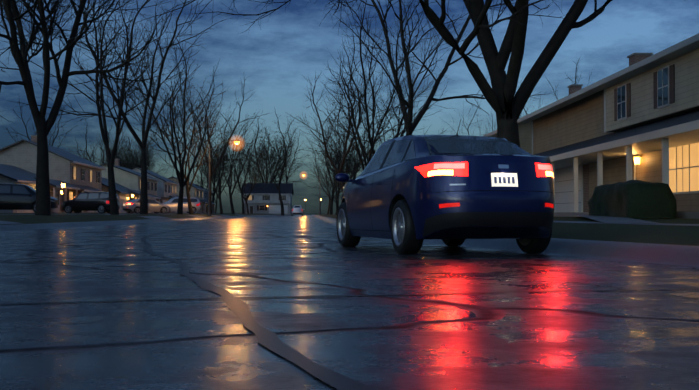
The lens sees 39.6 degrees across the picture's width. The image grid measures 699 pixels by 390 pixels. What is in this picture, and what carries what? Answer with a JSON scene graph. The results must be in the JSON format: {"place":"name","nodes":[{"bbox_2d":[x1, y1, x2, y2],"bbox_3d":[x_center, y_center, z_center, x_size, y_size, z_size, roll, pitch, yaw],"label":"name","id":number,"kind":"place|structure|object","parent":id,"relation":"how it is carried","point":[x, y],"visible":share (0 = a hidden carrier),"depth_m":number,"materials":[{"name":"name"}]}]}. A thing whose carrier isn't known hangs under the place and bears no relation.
{"place":"outdoors","nodes":[
{"label":"outdoors","id":0,"kind":"place"},
{"bbox_2d":[0,184,57,209],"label":"car","id":1,"kind":"object","parent":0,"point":[11,200],"visible":0.52,"depth_m":56.90,"materials":[{"name":"metal"}]},
{"bbox_2d":[0,185,35,193],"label":"car windows","id":2,"kind":"structure","parent":1,"relation":"attached to","point":[16,189],"depth_m":57.05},
{"bbox_2d":[0,164,77,187],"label":"porch roof","id":3,"kind":"structure","parent":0,"point":[14,173],"depth_m":87.42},
{"bbox_2d":[0,141,101,189],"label":"house wall","id":4,"kind":"structure","parent":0,"point":[22,155],"depth_m":101.08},
{"bbox_2d":[67,167,99,200],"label":"window shutters","id":5,"kind":"object","parent":4,"relation":"attached to","point":[81,179],"visible":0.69,"depth_m":106.20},
{"bbox_2d":[0,139,103,191],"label":"house roof","id":6,"kind":"structure","parent":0,"point":[66,155],"depth_m":105.42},
{"bbox_2d":[69,161,105,211],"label":"house trim","id":7,"kind":"structure","parent":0,"point":[87,165],"depth_m":106.19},
{"bbox_2d":[102,178,149,195],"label":"porch roof","id":8,"kind":"structure","parent":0,"point":[120,188],"depth_m":129.32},
{"bbox_2d":[0,213,256,214],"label":"lawn","id":9,"kind":"structure","parent":0,"point":[108,213],"depth_m":77.23,"materials":[{"name":"green plant"}]},
{"bbox_2d":[0,175,59,212],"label":"trim","id":10,"kind":"structure","parent":9,"relation":"on","point":[4,180],"depth_m":79.87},
{"bbox_2d":[2,98,75,149],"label":"tree","id":11,"kind":"object","parent":9,"relation":"on","point":[27,136],"visible":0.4,"depth_m":152.48,"materials":[{"name":"brown plant"}]},
{"bbox_2d":[15,180,79,212],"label":"porch trim","id":12,"kind":"structure","parent":9,"relation":"on","point":[34,183],"depth_m":86.26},
{"bbox_2d":[31,136,86,211],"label":"house","id":13,"kind":"structure","parent":9,"relation":"on","point":[33,138],"depth_m":103.30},
{"bbox_2d":[74,138,101,162],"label":"tree","id":14,"kind":"object","parent":9,"relation":"on","point":[85,153],"visible":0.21,"depth_m":201.83,"materials":[{"name":"brown plant"}]},
{"bbox_2d":[68,121,134,167],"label":"tree","id":15,"kind":"object","parent":9,"relation":"on","point":[103,146],"visible":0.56,"depth_m":219.00,"materials":[{"name":"brown plant"}]},
{"bbox_2d":[87,125,134,167],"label":"tree","id":16,"kind":"object","parent":9,"relation":"on","point":[103,155],"visible":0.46,"depth_m":236.26,"materials":[{"name":"brown plant"}]},
{"bbox_2d":[94,137,137,168],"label":"tree","id":17,"kind":"object","parent":9,"relation":"on","point":[119,158],"visible":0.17,"depth_m":265.27,"materials":[{"name":"brown plant"}]},
{"bbox_2d":[101,185,136,212],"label":"tan house siding","id":18,"kind":"object","parent":9,"relation":"on","point":[104,188],"visible":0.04,"depth_m":122.40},
{"bbox_2d":[119,196,126,212],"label":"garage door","id":19,"kind":"structure","parent":18,"relation":"attached to","point":[122,200],"depth_m":124.49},
{"bbox_2d":[102,164,156,198],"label":"house wall","id":20,"kind":"structure","parent":9,"relation":"on","point":[127,179],"depth_m":141.29,"materials":[{"name":"paint"}]},
{"bbox_2d":[112,141,160,173],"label":"tree","id":21,"kind":"object","parent":9,"relation":"on","point":[139,156],"visible":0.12,"depth_m":286.43,"materials":[{"name":"brown plant"}]},
{"bbox_2d":[110,128,169,176],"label":"tree","id":22,"kind":"object","parent":9,"relation":"on","point":[133,164],"visible":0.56,"depth_m":197.51,"materials":[{"name":"brown plant"}]},
{"bbox_2d":[156,197,174,212],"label":"house","id":23,"kind":"structure","parent":9,"relation":"on","point":[163,198],"depth_m":165.62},
{"bbox_2d":[169,178,202,212],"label":"house wall","id":24,"kind":"structure","parent":9,"relation":"on","point":[192,192],"depth_m":206.16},
{"bbox_2d":[184,144,224,212],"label":"tree","id":25,"kind":"object","parent":9,"relation":"on","point":[201,177],"visible":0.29,"depth_m":236.14,"materials":[{"name":"brown plant"}]},
{"bbox_2d":[187,128,250,212],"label":"tree","id":26,"kind":"object","parent":9,"relation":"on","point":[213,194],"visible":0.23,"depth_m":251.96,"materials":[{"name":"brown plant"}]},
{"bbox_2d":[204,163,234,212],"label":"tree","id":27,"kind":"object","parent":9,"relation":"on","point":[218,189],"visible":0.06,"depth_m":270.17,"materials":[{"name":"brown plant"}]},
{"bbox_2d":[243,194,291,214],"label":"house siding","id":28,"kind":"object","parent":9,"relation":"on","point":[258,198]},
{"bbox_2d":[246,195,285,210],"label":"house shutter","id":29,"kind":"object","parent":28,"relation":"attached to","point":[263,199],"visible":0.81,"depth_m":261.41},
{"bbox_2d":[240,183,293,194],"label":"house roof","id":30,"kind":"structure","parent":28,"relation":"on","point":[269,188],"depth_m":263.71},
{"bbox_2d":[269,206,286,213],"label":"garage door","id":31,"kind":"structure","parent":28,"relation":"attached to","point":[274,209],"depth_m":261.64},
{"bbox_2d":[259,205,287,213],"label":"house trim","id":32,"kind":"structure","parent":9,"relation":"on","point":[277,205],"depth_m":261.69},
{"bbox_2d":[259,195,283,209],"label":"window","id":33,"kind":"structure","parent":32,"relation":"attached to","point":[261,207],"depth_m":261.40,"materials":[{"name":"black"}]},
{"bbox_2d":[99,163,159,197],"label":"house roof","id":34,"kind":"structure","parent":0,"point":[131,171],"depth_m":146.11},
{"bbox_2d":[107,214,167,218],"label":"drive","id":35,"kind":"structure","parent":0,"point":[154,217],"depth_m":57.26,"materials":[{"name":"concrete"}]},
{"bbox_2d":[0,214,275,224],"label":"curb","id":36,"kind":"structure","parent":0,"point":[29,219],"depth_m":41.60,"materials":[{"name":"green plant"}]},
{"bbox_2d":[0,0,175,215],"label":"tree","id":37,"kind":"object","parent":36,"relation":"on","point":[13,14],"visible":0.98,"depth_m":39.25,"materials":[{"name":"brown plant"}]},
{"bbox_2d":[9,0,200,214],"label":"tree","id":38,"kind":"object","parent":36,"relation":"on","point":[113,201],"visible":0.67,"depth_m":55.39,"materials":[{"name":"brown plant"}]},
{"bbox_2d":[10,0,230,213],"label":"tree","id":39,"kind":"object","parent":36,"relation":"on","point":[143,192],"visible":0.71,"depth_m":67.08,"materials":[{"name":"brown plant"}]},
{"bbox_2d":[108,22,241,214],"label":"tree","id":40,"kind":"object","parent":36,"relation":"on","point":[181,181],"visible":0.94,"depth_m":79.04,"materials":[{"name":"brown plant"}]},
{"bbox_2d":[131,76,222,213],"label":"tree","id":41,"kind":"object","parent":36,"relation":"on","point":[188,190],"visible":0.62,"depth_m":91.92,"materials":[{"name":"brown plant"}]},
{"bbox_2d":[163,76,272,213],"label":"tree","id":42,"kind":"object","parent":36,"relation":"on","point":[219,161],"visible":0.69,"depth_m":107.31,"materials":[{"name":"brown plant"}]},
{"bbox_2d":[207,140,239,215],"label":"street lamp","id":43,"kind":"object","parent":36,"relation":"on","point":[209,213],"visible":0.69,"depth_m":89.91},
{"bbox_2d":[190,101,257,213],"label":"tree","id":44,"kind":"object","parent":36,"relation":"on","point":[230,193],"visible":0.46,"depth_m":139.21,"materials":[{"name":"brown plant"}]},
{"bbox_2d":[196,103,259,213],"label":"tree","id":45,"kind":"object","parent":36,"relation":"on","point":[219,179],"visible":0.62,"depth_m":123.41,"materials":[{"name":"brown plant"}]},
{"bbox_2d":[214,128,267,213],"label":"tree","id":46,"kind":"object","parent":36,"relation":"on","point":[243,209],"visible":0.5,"depth_m":159.65,"materials":[{"name":"brown plant"}]},
{"bbox_2d":[226,145,268,213],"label":"tree","id":47,"kind":"object","parent":36,"relation":"on","point":[245,198],"visible":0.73,"depth_m":179.18,"materials":[{"name":"brown plant"}]},
{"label":"drive","id":48,"kind":"structure","parent":36,"relation":"on","visible":0},
{"bbox_2d":[61,192,119,210],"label":"car","id":49,"kind":"object","parent":48,"relation":"on","point":[86,204],"visible":0.69,"depth_m":78.83,"materials":[{"name":"metal"}]},
{"bbox_2d":[64,205,72,212],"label":"car wheel","id":50,"kind":"object","parent":49,"relation":"attached to","point":[68,208],"visible":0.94,"depth_m":79.03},
{"bbox_2d":[74,193,117,199],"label":"car windows","id":51,"kind":"structure","parent":49,"relation":"attached to","point":[92,195],"depth_m":78.93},
{"bbox_2d":[97,205,106,213],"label":"car wheel","id":52,"kind":"object","parent":49,"relation":"attached to","point":[101,209],"visible":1,"depth_m":78.56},
{"bbox_2d":[131,167,177,197],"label":"house roof","id":53,"kind":"structure","parent":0,"point":[156,175],"depth_m":169.82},
{"bbox_2d":[133,168,176,197],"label":"house","id":54,"kind":"structure","parent":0,"point":[161,192],"depth_m":163.92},
{"bbox_2d":[163,197,200,210],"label":"suv body","id":55,"kind":"object","parent":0,"point":[173,206],"visible":0.38,"depth_m":105.06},
{"bbox_2d":[167,198,197,202],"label":"car windows","id":56,"kind":"structure","parent":55,"relation":"attached to","point":[184,200],"depth_m":105.28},
{"bbox_2d":[0,215,698,389],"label":"road","id":57,"kind":"structure","parent":0,"point":[618,338],"depth_m":4.45,"materials":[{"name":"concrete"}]},
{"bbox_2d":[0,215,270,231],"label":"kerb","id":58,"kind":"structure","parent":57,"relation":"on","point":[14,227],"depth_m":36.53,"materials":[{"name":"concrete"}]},
{"bbox_2d":[0,236,336,237],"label":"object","id":59,"kind":"object","parent":57,"relation":"on","point":[225,236],"visible":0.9,"depth_m":19.34,"materials":[{"name":"black"}]},
{"bbox_2d":[0,256,501,261],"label":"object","id":60,"kind":"object","parent":57,"relation":"on","point":[255,258],"visible":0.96,"depth_m":9.84,"materials":[{"name":"black"}]},
{"bbox_2d":[140,217,376,389],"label":"joint","id":61,"kind":"object","parent":57,"relation":"on","point":[267,338],"visible":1,"depth_m":3.52,"materials":[{"name":"black"}]},
{"bbox_2d":[292,205,302,214],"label":"car body","id":62,"kind":"object","parent":57,"relation":"on","point":[297,210],"visible":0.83,"depth_m":155.59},
{"bbox_2d":[0,289,689,304],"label":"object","id":63,"kind":"object","parent":57,"relation":"on","point":[334,295],"visible":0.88,"depth_m":5.40,"materials":[{"name":"black"}]},
{"bbox_2d":[336,202,360,246],"bbox_3d":[-0.008,0.418,13.732,0.227,0.640,0.640,0,-1,-15],"label":"car wheel","id":64,"kind":"object","parent":57,"relation":"on","point":[345,238],"visible":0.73,"depth_m":13.62,"materials":[{"name":"black"}]},
{"bbox_2d":[391,199,423,253],"bbox_3d":[0.665,0.369,11.171,0.227,0.640,0.640,0,-1,-15],"label":"car wheel","id":65,"kind":"object","parent":57,"relation":"on","point":[403,238],"visible":0.88,"depth_m":11.00,"materials":[{"name":"rubber"}]},
{"bbox_2d":[341,135,554,238],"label":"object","id":66,"kind":"object","parent":57,"relation":"on","point":[412,184],"visible":0.73,"depth_m":10.66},
{"bbox_2d":[335,173,353,181],"bbox_3d":[-0.063,-0.238,13.305,0.280,0.130,0.110,0,-1,-15],"label":"side mirror","id":67,"kind":"object","parent":66,"relation":"attached to","point":[342,177],"visible":0.98,"depth_m":13.26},
{"bbox_2d":[357,140,415,177],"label":"car side windows","id":68,"kind":"structure","parent":66,"relation":"attached to","point":[397,151],"depth_m":12.08,"materials":[{"name":"grey"}]},
{"bbox_2d":[352,171,521,190],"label":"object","id":69,"kind":"object","parent":66,"relation":"attached to","point":[375,183],"visible":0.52,"depth_m":10.48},
{"bbox_2d":[347,159,554,230],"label":"panel gaps","id":70,"kind":"object","parent":66,"relation":"attached to","point":[446,191],"visible":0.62,"depth_m":10.60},
{"bbox_2d":[379,139,553,236],"bbox_3d":[1.100,-0.092,12.614,1.570,1.192,4.540,0,-1,-15],"label":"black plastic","id":71,"kind":"object","parent":66,"relation":"attached to","point":[459,219],"visible":0.73,"depth_m":10.46,"materials":[{"name":"plastic"}]},
{"bbox_2d":[423,135,534,155],"bbox_3d":[1.433,-0.583,11.352,1.278,0.286,0.768,0,-1,-15],"label":"rear windshield","id":72,"kind":"object","parent":66,"relation":"attached to","point":[465,144],"visible":0.96,"depth_m":11.28,"materials":[{"name":"grey"}]},
{"bbox_2d":[415,162,552,176],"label":"tail lights","id":73,"kind":"object","parent":66,"relation":"attached to","point":[423,170],"visible":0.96,"depth_m":10.59},
{"bbox_2d":[428,170,553,177],"bbox_3d":[1.610,-0.234,10.671,1.504,0.070,0.241,0,-1,-15],"label":"reversing light","id":74,"kind":"object","parent":66,"relation":"attached to","point":[450,172],"visible":1,"depth_m":10.52,"materials":[{"name":"white"}]},
{"bbox_2d":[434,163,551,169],"bbox_3d":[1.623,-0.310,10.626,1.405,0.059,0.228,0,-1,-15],"label":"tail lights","id":75,"kind":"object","parent":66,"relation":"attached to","point":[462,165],"visible":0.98,"depth_m":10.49,"materials":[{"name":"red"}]},
{"bbox_2d":[439,203,553,207],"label":"rear reflectors","id":76,"kind":"object","parent":66,"relation":"attached to","point":[444,205],"visible":1,"depth_m":10.42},
{"bbox_2d":[491,173,517,186],"bbox_3d":[1.669,-0.164,10.445,0.305,0.147,0.029,0,-1,-15],"label":"license plate","id":77,"kind":"object","parent":66,"relation":"attached to","point":[505,179],"visible":1,"depth_m":10.45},
{"bbox_2d":[442,239,464,245],"bbox_3d":[1.511,0.425,14.130,0.227,0.640,0.640,0,-1,-15],"label":"car wheel","id":78,"kind":"object","parent":57,"relation":"on","point":[453,242],"visible":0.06,"depth_m":13.97,"materials":[{"name":"black"}]},
{"bbox_2d":[267,217,695,298],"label":"lane joint","id":79,"kind":"object","parent":57,"relation":"on","point":[504,271],"visible":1,"depth_m":7.36,"materials":[{"name":"black"}]},
{"bbox_2d":[516,229,551,252],"bbox_3d":[2.183,0.377,11.569,0.227,0.640,0.640,0,-1,-15],"label":"car wheel","id":80,"kind":"object","parent":57,"relation":"on","point":[533,245],"visible":0.29,"depth_m":11.39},
{"bbox_2d":[0,0,698,212],"label":"sky","id":81,"kind":"structure","parent":0,"point":[275,54],"materials":[{"name":"blue"}]},
{"bbox_2d":[303,213,560,222],"bbox_3d":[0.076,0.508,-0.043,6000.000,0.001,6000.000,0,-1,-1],"label":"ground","id":82,"kind":"structure","parent":0,"point":[335,213],"depth_m":2499.02,"materials":[{"name":"green plant"}]},
{"bbox_2d":[238,143,274,182],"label":"tree","id":83,"kind":"object","parent":82,"relation":"on","point":[252,180],"visible":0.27,"depth_m":286.89,"materials":[{"name":"brown plant"}]},
{"bbox_2d":[237,113,301,187],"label":"tree","id":84,"kind":"object","parent":82,"relation":"on","point":[263,150],"visible":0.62,"depth_m":269.88,"materials":[{"name":"brown plant"}]},
{"bbox_2d":[246,107,306,214],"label":"tree","id":85,"kind":"object","parent":82,"relation":"on","point":[285,158],"visible":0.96,"depth_m":243.53,"materials":[{"name":"brown plant"}]},
{"bbox_2d":[267,131,307,185],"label":"tree","id":86,"kind":"object","parent":82,"relation":"on","point":[290,163],"visible":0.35,"depth_m":288.27,"materials":[{"name":"brown plant"}]},
{"bbox_2d":[303,139,353,214],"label":"tree","id":87,"kind":"object","parent":82,"relation":"on","point":[327,181],"visible":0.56,"depth_m":188.01,"materials":[{"name":"brown plant"}]},
{"bbox_2d":[302,116,359,214],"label":"tree","id":88,"kind":"object","parent":82,"relation":"on","point":[331,205],"visible":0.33,"depth_m":164.47,"materials":[{"name":"brown plant"}]},
{"bbox_2d":[310,146,356,202],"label":"tree","id":89,"kind":"object","parent":82,"relation":"on","point":[325,182],"visible":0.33,"depth_m":318.90,"materials":[{"name":"brown plant"}]},
{"bbox_2d":[312,123,360,214],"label":"tree","id":90,"kind":"object","parent":82,"relation":"on","point":[338,191],"visible":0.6,"depth_m":141.54,"materials":[{"name":"brown plant"}]},
{"bbox_2d":[287,40,387,191],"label":"tree","id":91,"kind":"object","parent":82,"relation":"on","point":[345,152],"visible":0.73,"depth_m":101.15,"materials":[{"name":"brown plant"}]},
{"bbox_2d":[327,134,365,198],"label":"tree","id":92,"kind":"object","parent":82,"relation":"on","point":[347,162],"visible":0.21,"depth_m":278.54,"materials":[{"name":"brown plant"}]},
{"bbox_2d":[308,95,389,188],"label":"tree","id":93,"kind":"object","parent":82,"relation":"on","point":[355,168],"visible":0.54,"depth_m":119.75,"materials":[{"name":"brown plant"}]},
{"bbox_2d":[320,18,446,169],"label":"tree","id":94,"kind":"object","parent":82,"relation":"on","point":[373,139],"visible":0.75,"depth_m":82.01,"materials":[{"name":"brown plant"}]},
{"bbox_2d":[309,0,463,165],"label":"tree","id":95,"kind":"object","parent":82,"relation":"on","point":[399,124],"visible":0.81,"depth_m":63.46,"materials":[{"name":"brown plant"}]},
{"bbox_2d":[130,0,687,146],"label":"tree","id":96,"kind":"object","parent":82,"relation":"on","point":[505,102],"visible":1,"depth_m":24.52,"materials":[{"name":"brown plant"}]},
{"bbox_2d":[327,0,549,135],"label":"tree","id":97,"kind":"object","parent":82,"relation":"on","point":[410,126],"visible":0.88,"depth_m":45.72,"materials":[{"name":"brown plant"}]},
{"bbox_2d":[312,214,698,266],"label":"kerb","id":98,"kind":"structure","parent":82,"relation":"on","point":[680,255],"depth_m":10.60,"materials":[{"name":"concrete"}]},
{"bbox_2d":[484,130,496,136],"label":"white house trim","id":99,"kind":"structure","parent":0,"point":[493,134],"depth_m":64.70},
{"bbox_2d":[314,214,698,245],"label":"verge","id":100,"kind":"structure","parent":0,"point":[671,235],"depth_m":13.24,"materials":[{"name":"green plant"}]},
{"bbox_2d":[553,221,698,225],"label":"walk","id":101,"kind":"structure","parent":100,"relation":"on","point":[627,223],"depth_m":20.06,"materials":[{"name":"concrete"}]},
{"bbox_2d":[496,121,531,153],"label":"house wall","id":102,"kind":"structure","parent":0,"point":[525,134],"depth_m":58.99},
{"bbox_2d":[555,167,581,211],"bbox_3d":[10.580,-0.142,47.706,0.130,2.200,6.000,0,-1,-1],"label":"garage door","id":103,"kind":"structure","parent":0,"point":[564,186],"depth_m":47.35,"materials":[{"name":"metal"}]},
{"bbox_2d":[583,55,650,224],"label":"house","id":104,"kind":"structure","parent":0,"point":[634,59],"depth_m":44.38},
{"bbox_2d":[517,33,698,211],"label":"house trim","id":105,"kind":"structure","parent":104,"relation":"attached to","point":[664,140],"depth_m":34.05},
{"bbox_2d":[533,90,698,211],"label":"house wall","id":106,"kind":"structure","parent":104,"relation":"attached to","point":[578,121],"depth_m":43.16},
{"bbox_2d":[534,110,698,156],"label":"porch roof","id":107,"kind":"structure","parent":104,"relation":"attached to","point":[667,122],"depth_m":34.89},
{"bbox_2d":[617,67,667,118],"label":"windows","id":108,"kind":"structure","parent":104,"relation":"attached to","point":[621,96],"depth_m":32.97,"materials":[{"name":"black"}]},
{"bbox_2d":[614,64,674,120],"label":"window shutters","id":109,"kind":"object","parent":104,"relation":"attached to","point":[671,86],"visible":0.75,"depth_m":33.52,"materials":[{"name":"wood"}]},
{"bbox_2d":[606,48,698,131],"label":"house wall","id":110,"kind":"structure","parent":104,"relation":"attached to","point":[643,111],"depth_m":33.73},
{"bbox_2d":[669,143,698,191],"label":"window","id":111,"kind":"structure","parent":104,"relation":"attached to","point":[694,171],"depth_m":31.98,"materials":[{"name":"beige"}]},
{"bbox_2d":[553,216,698,223],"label":"lawn","id":112,"kind":"structure","parent":0,"point":[677,221],"depth_m":25.22,"materials":[{"name":"green plant"}]},
{"bbox_2d":[439,96,496,134],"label":"tree","id":113,"kind":"object","parent":112,"relation":"on","point":[472,123],"visible":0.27,"depth_m":188.00,"materials":[{"name":"brown plant"}]},
{"bbox_2d":[518,54,593,118],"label":"tree","id":114,"kind":"object","parent":112,"relation":"on","point":[556,89],"visible":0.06,"depth_m":128.50,"materials":[{"name":"brown plant"}]},
{"bbox_2d":[569,86,581,94],"bbox_3d":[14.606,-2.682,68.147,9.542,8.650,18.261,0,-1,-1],"label":"chimney","id":115,"kind":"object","parent":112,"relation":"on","point":[572,89],"visible":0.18,"depth_m":63.25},
{"bbox_2d":[571,213,656,222],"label":"walkway","id":116,"kind":"structure","parent":112,"relation":"on","point":[607,219],"depth_m":23.86,"materials":[{"name":"concrete"}]},
{"bbox_2d":[588,180,676,219],"bbox_3d":[8.263,0.172,28.662,1.432,1.150,4.187,0,-1,-1],"label":"hedge","id":117,"kind":"object","parent":112,"relation":"on","point":[638,199],"visible":0.94,"depth_m":26.80,"materials":[{"name":"plant"}]},
{"bbox_2d":[554,53,698,225],"bbox_3d":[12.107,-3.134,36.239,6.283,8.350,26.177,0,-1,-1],"label":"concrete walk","id":118,"kind":"structure","parent":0,"point":[692,215],"depth_m":37.96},
{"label":"drive","id":119,"kind":"structure","parent":0,"visible":0},
{"bbox_2d":[123,199,169,211],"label":"parked car","id":120,"kind":"object","parent":119,"relation":"on","point":[152,207],"visible":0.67,"depth_m":94.49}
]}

